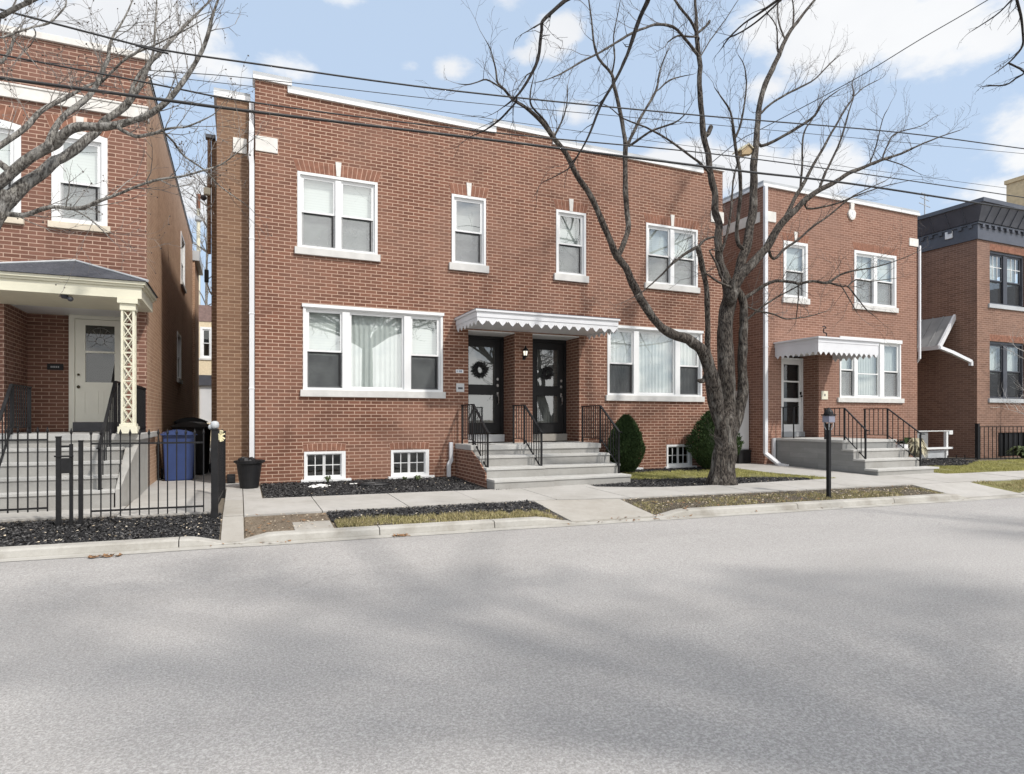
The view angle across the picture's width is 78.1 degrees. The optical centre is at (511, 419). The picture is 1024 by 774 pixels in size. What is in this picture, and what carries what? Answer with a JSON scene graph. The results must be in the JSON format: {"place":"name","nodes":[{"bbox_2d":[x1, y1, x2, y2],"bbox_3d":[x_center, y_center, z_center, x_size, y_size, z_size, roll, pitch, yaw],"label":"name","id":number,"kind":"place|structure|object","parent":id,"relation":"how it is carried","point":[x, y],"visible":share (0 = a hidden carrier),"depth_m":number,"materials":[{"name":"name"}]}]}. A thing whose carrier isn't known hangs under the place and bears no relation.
{"place":"outdoors","nodes":[
{"label":"outdoors","id":0,"kind":"place"},
{"bbox_2d":[0,506,126,521],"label":"path","id":1,"kind":"structure","parent":0,"point":[26,516],"depth_m":8.29,"materials":[{"name":"concrete"}]},
{"bbox_2d":[118,488,210,517],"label":"path","id":2,"kind":"structure","parent":0,"point":[172,499],"depth_m":9.38,"materials":[{"name":"concrete"}]},
{"bbox_2d":[145,448,210,490],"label":"path","id":3,"kind":"structure","parent":0,"point":[181,483],"depth_m":11.53,"materials":[{"name":"concrete"}]},
{"bbox_2d":[160,429,197,480],"bbox_3d":[-6.500,0.687,12.303,0.626,0.970,0.760,0,0,-30],"label":"wheeled bin","id":4,"kind":"object","parent":3,"relation":"on","point":[180,458],"visible":0.84,"depth_m":12.04,"materials":[{"name":"blue plastic"}]},
{"bbox_2d":[170,422,210,474],"bbox_3d":[-6.864,0.612,13.563,0.713,1.120,0.830,0,0,-15],"label":"wheeled bin","id":5,"kind":"object","parent":3,"relation":"on","point":[198,427],"visible":0.52,"depth_m":13.30,"materials":[{"name":"black plastic"}]},
{"bbox_2d":[221,516,243,541],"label":"path","id":6,"kind":"structure","parent":0,"point":[232,529],"depth_m":7.77,"materials":[{"name":"concrete"}]},
{"bbox_2d":[223,500,242,516],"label":"path","id":7,"kind":"structure","parent":0,"point":[233,508],"depth_m":8.88,"materials":[{"name":"concrete"}]},
{"bbox_2d":[243,486,261,498],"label":"path","id":8,"kind":"structure","parent":0,"point":[254,493],"depth_m":10.31,"materials":[{"name":"concrete"}]},
{"bbox_2d":[234,459,264,488],"bbox_3d":[-4.550,0.950,10.943,0.505,0.485,0.476,0,0,-23],"label":"plant pot","id":9,"kind":"object","parent":8,"relation":"on","point":[249,472],"visible":0.94,"depth_m":10.79,"materials":[{"name":"black plastic"}]},
{"bbox_2d":[244,496,321,517],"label":"sidewalk","id":10,"kind":"structure","parent":0,"point":[276,506],"depth_m":9.07,"materials":[{"name":"concrete"}]},
{"bbox_2d":[245,513,334,537],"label":"dirt","id":11,"kind":"structure","parent":0,"point":[252,523],"depth_m":8.15,"materials":[{"name":"brown soil"}]},
{"bbox_2d":[292,520,333,529],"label":"path","id":12,"kind":"structure","parent":0,"point":[318,525],"depth_m":7.95,"materials":[{"name":"concrete"}]},
{"bbox_2d":[312,493,408,512],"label":"sidewalk","id":13,"kind":"structure","parent":0,"point":[326,504],"depth_m":9.52,"materials":[{"name":"concrete"}]},
{"bbox_2d":[388,491,481,506],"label":"sidewalk","id":14,"kind":"structure","parent":0,"point":[423,499],"depth_m":9.95,"materials":[{"name":"concrete"}]},
{"bbox_2d":[334,509,564,527],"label":"grass","id":15,"kind":"structure","parent":0,"point":[408,519],"depth_m":8.48,"materials":[{"name":"green plant"}]},
{"bbox_2d":[456,488,555,503],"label":"sidewalk","id":16,"kind":"structure","parent":0,"point":[498,496],"depth_m":10.37,"materials":[{"name":"concrete"}]},
{"bbox_2d":[1,441,1020,539],"bbox_3d":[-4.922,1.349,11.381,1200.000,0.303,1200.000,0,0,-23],"label":"ground","id":17,"kind":"structure","parent":0,"point":[221,505],"depth_m":9.07,"materials":[{"name":"grey concrete"}]},
{"bbox_2d":[0,431,156,512],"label":"concrete steps","id":18,"kind":"structure","parent":17,"relation":"on","point":[115,468],"depth_m":9.05,"materials":[{"name":"grey concrete"}]},
{"bbox_2d":[0,384,31,465],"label":"stair railing","id":19,"kind":"object","parent":18,"relation":"on","point":[10,392],"visible":0.94,"depth_m":9.16,"materials":[{"name":"black metal"}]},
{"bbox_2d":[96,381,120,489],"bbox_3d":[-6.113,0.270,9.602,0.042,1.760,1.780,0,0,-23],"label":"stair railing","id":20,"kind":"object","parent":18,"relation":"on","point":[113,398],"visible":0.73,"depth_m":9.66,"materials":[{"name":"black metal"}]},
{"bbox_2d":[137,385,145,431],"bbox_3d":[-6.054,-0.160,10.303,0.025,0.750,1.040,0,0,-23],"label":"porch railing","id":21,"kind":"object","parent":18,"relation":"on","point":[141,406],"visible":0.84,"depth_m":10.31,"materials":[{"name":"black metal"}]},
{"bbox_2d":[0,537,178,558],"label":"kerb","id":22,"kind":"structure","parent":17,"relation":"on","point":[80,548],"depth_m":6.80,"materials":[{"name":"concrete"}]},
{"bbox_2d":[0,24,202,484],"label":"brick house","id":23,"kind":"structure","parent":17,"relation":"on","point":[131,325],"depth_m":10.68,"materials":[{"name":"red brick"}]},
{"bbox_2d":[0,122,24,224],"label":"window","id":24,"kind":"structure","parent":23,"relation":"in","point":[11,152],"depth_m":10.08,"materials":[{"name":"white paint"}]},
{"bbox_2d":[48,131,110,233],"bbox_3d":[-7.146,-3.907,10.459,0.865,1.585,0.183,0,0,-23],"label":"window","id":25,"kind":"structure","parent":23,"relation":"in","point":[93,159],"depth_m":10.51,"materials":[{"name":"white paint"}]},
{"bbox_2d":[75,319,120,421],"bbox_3d":[-7.486,-0.875,11.478,0.770,1.850,0.128,0,0,-23],"label":"door","id":26,"kind":"structure","parent":23,"relation":"in","point":[97,342],"depth_m":11.47,"materials":[{"name":"beige paint"}]},
{"bbox_2d":[0,512,221,546],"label":"mulch","id":27,"kind":"object","parent":17,"relation":"on","point":[19,533],"visible":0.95,"depth_m":7.51,"materials":[{"name":"black gravel"}]},
{"bbox_2d":[69,428,72,525],"bbox_3d":[-5.333,0.704,7.641,0.035,1.192,0.036,0,0,-23],"label":"gate post","id":28,"kind":"object","parent":27,"relation":"on","point":[71,489],"visible":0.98,"depth_m":7.63,"materials":[{"name":"black metal"}]},
{"bbox_2d":[0,427,73,526],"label":"fence gate","id":29,"kind":"structure","parent":28,"relation":"attached to","point":[63,465],"depth_m":7.53,"materials":[{"name":"black metal"}]},
{"bbox_2d":[78,429,218,525],"bbox_3d":[-4.545,0.712,7.952,1.553,1.177,0.108,0,0,-23],"label":"picket fence","id":30,"kind":"object","parent":27,"relation":"on","point":[214,472],"visible":0.97,"depth_m":7.95,"materials":[{"name":"black metal"}]},
{"bbox_2d":[0,0,281,296],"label":"bare tree","id":31,"kind":"object","parent":17,"relation":"on","point":[14,193],"visible":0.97,"depth_m":7.09,"materials":[{"name":"brown plant"}]},
{"bbox_2d":[175,119,213,304],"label":"distant tree","id":32,"kind":"object","parent":17,"relation":"on","point":[206,267],"visible":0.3,"depth_m":42.71,"materials":[{"name":"brown plant"}]},
{"bbox_2d":[195,194,201,417],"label":"utility pole","id":33,"kind":"object","parent":17,"relation":"on","point":[198,220],"visible":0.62,"depth_m":43.34,"materials":[{"name":"beige paint"}]},
{"bbox_2d":[199,305,210,440],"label":"building","id":34,"kind":"structure","parent":17,"relation":"on","point":[205,356],"depth_m":34.61,"materials":[{"name":"white paint"}]},
{"bbox_2d":[199,327,210,359],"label":"window","id":35,"kind":"structure","parent":34,"relation":"in","point":[202,357],"depth_m":34.57,"materials":[{"name":"white paint"}]},
{"bbox_2d":[200,385,210,422],"bbox_3d":[-16.724,-1.090,34.768,0.860,2.580,0.100,0,0,-23],"label":"garage door","id":36,"kind":"structure","parent":34,"relation":"in","point":[205,391],"depth_m":34.67,"materials":[{"name":"white"}]},
{"bbox_2d":[179,536,232,547],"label":"kerb","id":37,"kind":"structure","parent":17,"relation":"on","point":[188,541],"depth_m":7.17,"materials":[{"name":"concrete"}]},
{"bbox_2d":[218,429,225,503],"bbox_3d":[-4.260,0.729,9.237,0.085,1.142,1.827,0,0,-22],"label":"picket fence","id":38,"kind":"object","parent":17,"relation":"on","point":[221,469],"visible":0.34,"depth_m":9.72,"materials":[{"name":"black metal"}]},
{"bbox_2d":[232,526,378,543],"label":"kerb","id":39,"kind":"structure","parent":17,"relation":"on","point":[307,534],"depth_m":7.59,"materials":[{"name":"concrete"}]},
{"bbox_2d":[260,476,509,497],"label":"mulch","id":40,"kind":"object","parent":17,"relation":"on","point":[301,489],"visible":0.95,"depth_m":11.21,"materials":[{"name":"black gravel"}]},
{"bbox_2d":[378,519,493,534],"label":"kerb","id":41,"kind":"structure","parent":17,"relation":"on","point":[433,527],"depth_m":8.11,"materials":[{"name":"concrete"}]},
{"bbox_2d":[327,500,550,520],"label":"mulch","id":42,"kind":"object","parent":17,"relation":"on","point":[524,505],"visible":0.94,"depth_m":9.05,"materials":[{"name":"black gravel"}]},
{"bbox_2d":[211,70,724,484],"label":"brick house","id":43,"kind":"structure","parent":17,"relation":"on","point":[376,294],"depth_m":12.80,"materials":[{"name":"red brick"}]},
{"bbox_2d":[205,133,215,253],"bbox_3d":[-6.199,-4.615,12.986,0.190,2.430,0.160,0,0,-23],"label":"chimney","id":44,"kind":"object","parent":43,"relation":"attached to","point":[208,138],"visible":0.9,"depth_m":12.95,"materials":[{"name":"black metal"}]},
{"bbox_2d":[301,451,350,481],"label":"window","id":45,"kind":"structure","parent":43,"relation":"in","point":[317,465],"depth_m":12.11,"materials":[{"name":"white paint"}]},
{"bbox_2d":[295,171,379,261],"bbox_3d":[-3.337,-3.855,12.112,1.590,1.550,0.193,0,0,-23],"label":"window","id":46,"kind":"structure","parent":43,"relation":"in","point":[337,217],"depth_m":12.10,"materials":[{"name":"white paint"}]},
{"bbox_2d":[300,303,445,397],"bbox_3d":[-2.687,-1.295,12.412,2.820,1.740,0.228,0,0,-23],"label":"window","id":47,"kind":"structure","parent":43,"relation":"in","point":[348,351],"depth_m":12.44,"materials":[{"name":"white paint"}]},
{"bbox_2d":[388,449,434,478],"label":"window","id":48,"kind":"structure","parent":43,"relation":"in","point":[409,464],"depth_m":12.76,"materials":[{"name":"white paint"}]},
{"bbox_2d":[449,194,488,273],"bbox_3d":[-0.927,-3.847,13.192,0.870,1.565,0.263,0,0,-23],"label":"window","id":49,"kind":"structure","parent":43,"relation":"in","point":[468,212],"depth_m":13.24,"materials":[{"name":"white paint"}]},
{"bbox_2d":[468,339,499,432],"bbox_3d":[-0.686,-0.725,13.932,0.870,2.070,0.220,0,0,-23],"label":"door","id":50,"kind":"structure","parent":43,"relation":"in","point":[484,392],"depth_m":14.01,"materials":[{"name":"black paint"}]},
{"bbox_2d":[533,342,562,432],"bbox_3d":[0.805,-0.725,14.577,0.800,2.070,0.220,0,0,-23],"label":"door","id":51,"kind":"structure","parent":43,"relation":"in","point":[547,394],"depth_m":14.63,"materials":[{"name":"black paint"}]},
{"bbox_2d":[554,209,588,282],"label":"window","id":52,"kind":"structure","parent":43,"relation":"in","point":[570,256],"depth_m":14.21,"materials":[{"name":"white paint"}]},
{"bbox_2d":[605,325,704,401],"bbox_3d":[3.398,-1.295,15.044,2.810,1.740,0.228,0,0,-23],"label":"window","id":53,"kind":"structure","parent":43,"relation":"in","point":[643,363],"depth_m":15.08,"materials":[{"name":"white paint"}]},
{"bbox_2d":[644,223,699,293],"bbox_3d":[3.832,-3.855,15.212,1.610,1.550,0.193,0,0,-23],"label":"window","id":54,"kind":"structure","parent":43,"relation":"in","point":[656,234],"depth_m":15.21,"materials":[{"name":"white paint"}]},
{"bbox_2d":[664,444,696,468],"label":"window","id":55,"kind":"structure","parent":43,"relation":"in","point":[674,452],"depth_m":15.36,"materials":[{"name":"white paint"}]},
{"bbox_2d":[0,459,956,542],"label":"fallen leaves","id":56,"kind":"object","parent":17,"relation":"on","point":[495,509],"visible":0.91,"depth_m":9.81,"materials":[{"name":"brown plant"}]},
{"bbox_2d":[491,517,576,527],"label":"kerb","id":57,"kind":"structure","parent":17,"relation":"on","point":[516,522],"depth_m":8.53,"materials":[{"name":"concrete"}]},
{"bbox_2d":[455,441,630,489],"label":"concrete steps","id":58,"kind":"structure","parent":17,"relation":"on","point":[513,465],"depth_m":12.18,"materials":[{"name":"grey concrete"}]},
{"bbox_2d":[461,404,490,466],"bbox_3d":[-0.719,0.385,12.245,0.042,1.370,1.570,0,0,-23],"label":"stair railing","id":59,"kind":"object","parent":58,"relation":"on","point":[473,406],"visible":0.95,"depth_m":12.21,"materials":[{"name":"black metal"}]},
{"bbox_2d":[512,405,544,465],"bbox_3d":[0.310,0.388,12.560,0.042,1.365,1.450,0,0,-23],"label":"stair railing","id":60,"kind":"object","parent":58,"relation":"on","point":[541,435],"visible":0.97,"depth_m":12.49,"materials":[{"name":"black metal"}]},
{"bbox_2d":[581,405,621,472],"bbox_3d":[1.850,0.388,13.182,0.042,1.365,1.570,0,0,-23],"label":"stair railing","id":61,"kind":"object","parent":58,"relation":"on","point":[583,424],"visible":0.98,"depth_m":13.11,"materials":[{"name":"black metal"}]},
{"bbox_2d":[441,0,789,211],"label":"bare tree","id":62,"kind":"object","parent":17,"relation":"on","point":[563,2],"visible":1,"depth_m":6.05,"materials":[{"name":"brown plant"}]},
{"bbox_2d":[417,0,979,485],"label":"bare tree","id":63,"kind":"object","parent":17,"relation":"on","point":[727,394],"visible":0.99,"depth_m":12.18,"materials":[{"name":"grey plant"}]},
{"bbox_2d":[592,467,812,486],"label":"mulch","id":64,"kind":"object","parent":17,"relation":"on","point":[676,482],"visible":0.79,"depth_m":12.56,"materials":[{"name":"black gravel"}]},
{"bbox_2d":[606,414,645,471],"bbox_3d":[2.511,0.547,13.988,0.931,1.367,0.940,0,0,-23],"label":"shrub","id":65,"kind":"object","parent":64,"relation":"on","point":[632,449],"visible":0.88,"depth_m":13.75,"materials":[{"name":"green plant"}]},
{"bbox_2d":[655,502,797,517],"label":"kerb","id":66,"kind":"structure","parent":17,"relation":"on","point":[696,511],"depth_m":9.66,"materials":[{"name":"concrete"}]},
{"bbox_2d":[723,180,920,465],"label":"brick house","id":67,"kind":"structure","parent":17,"relation":"on","point":[852,365],"depth_m":17.37,"materials":[{"name":"red brick"}]},
{"bbox_2d":[781,360,802,431],"bbox_3d":[7.687,-0.645,17.447,0.760,1.970,0.235,0,0,-23],"label":"door","id":68,"kind":"structure","parent":67,"relation":"in","point":[791,394],"depth_m":17.53,"materials":[{"name":"white paint"}]},
{"bbox_2d":[782,240,809,304],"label":"window","id":69,"kind":"structure","parent":67,"relation":"in","point":[789,253],"depth_m":16.88,"materials":[{"name":"white paint"}]},
{"bbox_2d":[837,336,904,402],"bbox_3d":[10.154,-1.380,17.965,2.700,1.820,0.228,0,0,-23],"label":"window","id":70,"kind":"structure","parent":67,"relation":"in","point":[853,386],"depth_m":18.08,"materials":[{"name":"white paint"}]},
{"bbox_2d":[853,250,898,312],"bbox_3d":[10.330,-3.905,18.022,1.830,1.650,0.193,0,0,-23],"label":"window","id":71,"kind":"structure","parent":67,"relation":"in","point":[883,293],"depth_m":18.04,"materials":[{"name":"white paint"}]},
{"bbox_2d":[791,497,893,508],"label":"kerb","id":72,"kind":"structure","parent":17,"relation":"on","point":[841,502],"depth_m":10.47,"materials":[{"name":"concrete"}]},
{"bbox_2d":[776,437,938,475],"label":"concrete steps","id":73,"kind":"structure","parent":17,"relation":"on","point":[886,457],"depth_m":14.81,"materials":[{"name":"grey concrete"}]},
{"bbox_2d":[823,408,869,458],"bbox_3d":[7.792,0.410,14.733,0.042,1.360,1.200,0,0,-23],"label":"stair railing","id":74,"kind":"object","parent":73,"relation":"on","point":[861,425],"visible":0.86,"depth_m":14.66,"materials":[{"name":"black metal"}]},
{"bbox_2d":[864,408,924,465],"bbox_3d":[9.238,0.410,15.320,0.042,1.360,1.550,0,0,-23],"label":"stair railing","id":75,"kind":"object","parent":73,"relation":"on","point":[887,425],"visible":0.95,"depth_m":15.32,"materials":[{"name":"black metal"}]},
{"bbox_2d":[889,493,968,502],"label":"kerb","id":76,"kind":"structure","parent":17,"relation":"on","point":[923,498],"depth_m":11.12,"materials":[{"name":"concrete"}]},
{"bbox_2d":[917,430,952,458],"bbox_3d":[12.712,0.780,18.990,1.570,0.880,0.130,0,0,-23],"label":"bench","id":77,"kind":"object","parent":17,"relation":"on","point":[938,453],"visible":0.67,"depth_m":19.04,"materials":[{"name":"white paint"}]},
{"bbox_2d":[921,458,977,466],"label":"mulch","id":78,"kind":"object","parent":17,"relation":"on","point":[936,462],"visible":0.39,"depth_m":17.51,"materials":[{"name":"black gravel"}]},
{"bbox_2d":[917,175,1023,457],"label":"brick house","id":79,"kind":"structure","parent":17,"relation":"on","point":[972,311],"depth_m":20.03,"materials":[{"name":"brick"}]},
{"bbox_2d":[990,251,1022,306],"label":"window","id":80,"kind":"structure","parent":79,"relation":"in","point":[1004,291],"depth_m":20.19,"materials":[{"name":"paint"}]},
{"bbox_2d":[990,341,1022,398],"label":"window","id":81,"kind":"structure","parent":79,"relation":"in","point":[1007,371],"depth_m":20.17,"materials":[{"name":"paint"}]},
{"bbox_2d":[937,423,1023,459],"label":"picket fence","id":82,"kind":"object","parent":17,"relation":"on","point":[977,441],"visible":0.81,"depth_m":18.91,"materials":[{"name":"black metal"}]},
{"bbox_2d":[958,0,1023,92],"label":"bare tree","id":83,"kind":"object","parent":17,"relation":"on","point":[1017,4],"visible":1,"depth_m":9.43,"materials":[{"name":"brown plant"}]},
{"bbox_2d":[0,497,1023,773],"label":"road","id":84,"kind":"structure","parent":0,"point":[866,641],"depth_m":3.91,"materials":[{"name":"grey asphalt"}]},
{"bbox_2d":[0,495,1023,561],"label":"gutter","id":85,"kind":"object","parent":84,"relation":"on","point":[354,538],"visible":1,"depth_m":8.10,"materials":[{"name":"concrete"}]},
{"bbox_2d":[0,76,1023,210],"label":"power line","id":86,"kind":"object","parent":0,"point":[323,120],"visible":1,"depth_m":8.04,"materials":[{"name":"rubber"}]},
{"bbox_2d":[0,8,1023,148],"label":"power line","id":87,"kind":"object","parent":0,"point":[155,49],"visible":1,"depth_m":7.36,"materials":[{"name":"rubber"}]},
{"bbox_2d":[0,54,1023,197],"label":"power line","id":88,"kind":"object","parent":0,"point":[457,128],"visible":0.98,"depth_m":8.44,"materials":[{"name":"rubber"}]},
{"bbox_2d":[0,0,1023,305],"label":"sky","id":89,"kind":"structure","parent":0,"point":[397,41],"materials":[{"name":"blue"}]},
{"bbox_2d":[6,59,1023,153],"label":"power line","id":90,"kind":"object","parent":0,"point":[466,102],"visible":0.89,"depth_m":11.08,"materials":[{"name":"rubber"}]},
{"bbox_2d":[521,487,629,499],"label":"sidewalk","id":91,"kind":"structure","parent":0,"point":[570,493],"depth_m":10.66,"materials":[{"name":"concrete"}]},
{"bbox_2d":[148,74,1003,187],"bbox_3d":[6.262,-7.995,19.050,58.725,4.065,0.014,0,0,-23],"label":"power line","id":92,"kind":"object","parent":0,"point":[573,130],"visible":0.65,"depth_m":16.96,"materials":[{"name":"rubber"}]},
{"bbox_2d":[534,499,656,521],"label":"path","id":93,"kind":"structure","parent":0,"point":[589,510],"depth_m":9.46,"materials":[{"name":"concrete"}]},
{"bbox_2d":[586,486,693,498],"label":"sidewalk","id":94,"kind":"structure","parent":0,"point":[642,492],"depth_m":10.93,"materials":[{"name":"concrete"}]},
{"bbox_2d":[663,485,751,495],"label":"sidewalk","id":95,"kind":"structure","parent":0,"point":[707,489],"depth_m":11.18,"materials":[{"name":"concrete"}]},
{"bbox_2d":[622,468,834,478],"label":"lawn","id":96,"kind":"structure","parent":0,"point":[680,474],"depth_m":13.72,"materials":[{"name":"plant"}]},
{"bbox_2d":[684,410,743,467],"bbox_3d":[4.787,0.474,14.899,1.362,1.512,1.343,0,0,-23],"label":"shrub","id":97,"kind":"object","parent":96,"relation":"on","point":[704,443],"visible":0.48,"depth_m":14.70,"materials":[{"name":"green plant"}]},
{"bbox_2d":[736,450,751,463],"bbox_3d":[6.031,0.999,16.842,0.440,0.378,0.530,0,0,-23],"label":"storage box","id":98,"kind":"object","parent":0,"point":[743,456],"visible":0.34,"depth_m":16.61,"materials":[{"name":"black plastic"}]},
{"bbox_2d":[736,391,748,449],"bbox_3d":[6.042,0.025,16.866,0.360,1.550,0.435,0,0,-23],"label":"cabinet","id":99,"kind":"object","parent":98,"relation":"on","point":[744,431],"visible":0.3,"depth_m":16.68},
{"bbox_2d":[720,482,805,492],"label":"sidewalk","id":100,"kind":"structure","parent":0,"point":[760,487],"depth_m":11.57,"materials":[{"name":"concrete"}]},
{"bbox_2d":[621,485,942,513],"bbox_3d":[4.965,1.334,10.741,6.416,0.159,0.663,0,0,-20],"label":"grass","id":101,"kind":"structure","parent":0,"point":[870,493],"depth_m":10.50,"materials":[{"name":"plant"}]},
{"bbox_2d":[821,408,835,497],"bbox_3d":[5.400,0.590,10.768,0.164,1.580,0.164,0,0,-23],"label":"lamp post","id":102,"kind":"object","parent":101,"relation":"on","point":[828,416],"visible":0.88,"depth_m":10.74,"materials":[{"name":"black metal"}]},
{"bbox_2d":[735,463,874,477],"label":"path","id":103,"kind":"structure","parent":0,"point":[774,468],"depth_m":14.74,"materials":[{"name":"concrete"}]},
{"bbox_2d":[766,480,855,489],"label":"sidewalk","id":104,"kind":"structure","parent":0,"point":[810,485],"depth_m":12.06,"materials":[{"name":"concrete"}]},
{"bbox_2d":[812,477,904,487],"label":"sidewalk","id":105,"kind":"structure","parent":0,"point":[857,482],"depth_m":12.48,"materials":[{"name":"concrete"}]},
{"bbox_2d":[851,476,948,485],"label":"sidewalk","id":106,"kind":"structure","parent":0,"point":[906,481],"depth_m":12.97,"materials":[{"name":"concrete"}]},
{"bbox_2d":[898,474,989,482],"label":"sidewalk","id":107,"kind":"structure","parent":0,"point":[943,478],"depth_m":13.38,"materials":[{"name":"concrete"}]},
{"bbox_2d":[912,482,1021,497],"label":"path","id":108,"kind":"structure","parent":0,"point":[968,490],"depth_m":12.11,"materials":[{"name":"concrete"}]},
{"bbox_2d":[921,458,1023,473],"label":"lawn","id":109,"kind":"structure","parent":0,"point":[996,465],"depth_m":16.02,"materials":[{"name":"plant"}]},
{"bbox_2d":[935,473,1023,480],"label":"sidewalk","id":110,"kind":"structure","parent":0,"point":[990,477],"depth_m":13.81,"materials":[{"name":"concrete"}]},
{"bbox_2d":[971,478,1023,492],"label":"grass","id":111,"kind":"structure","parent":0,"point":[1013,485],"depth_m":12.69,"materials":[{"name":"plant"}]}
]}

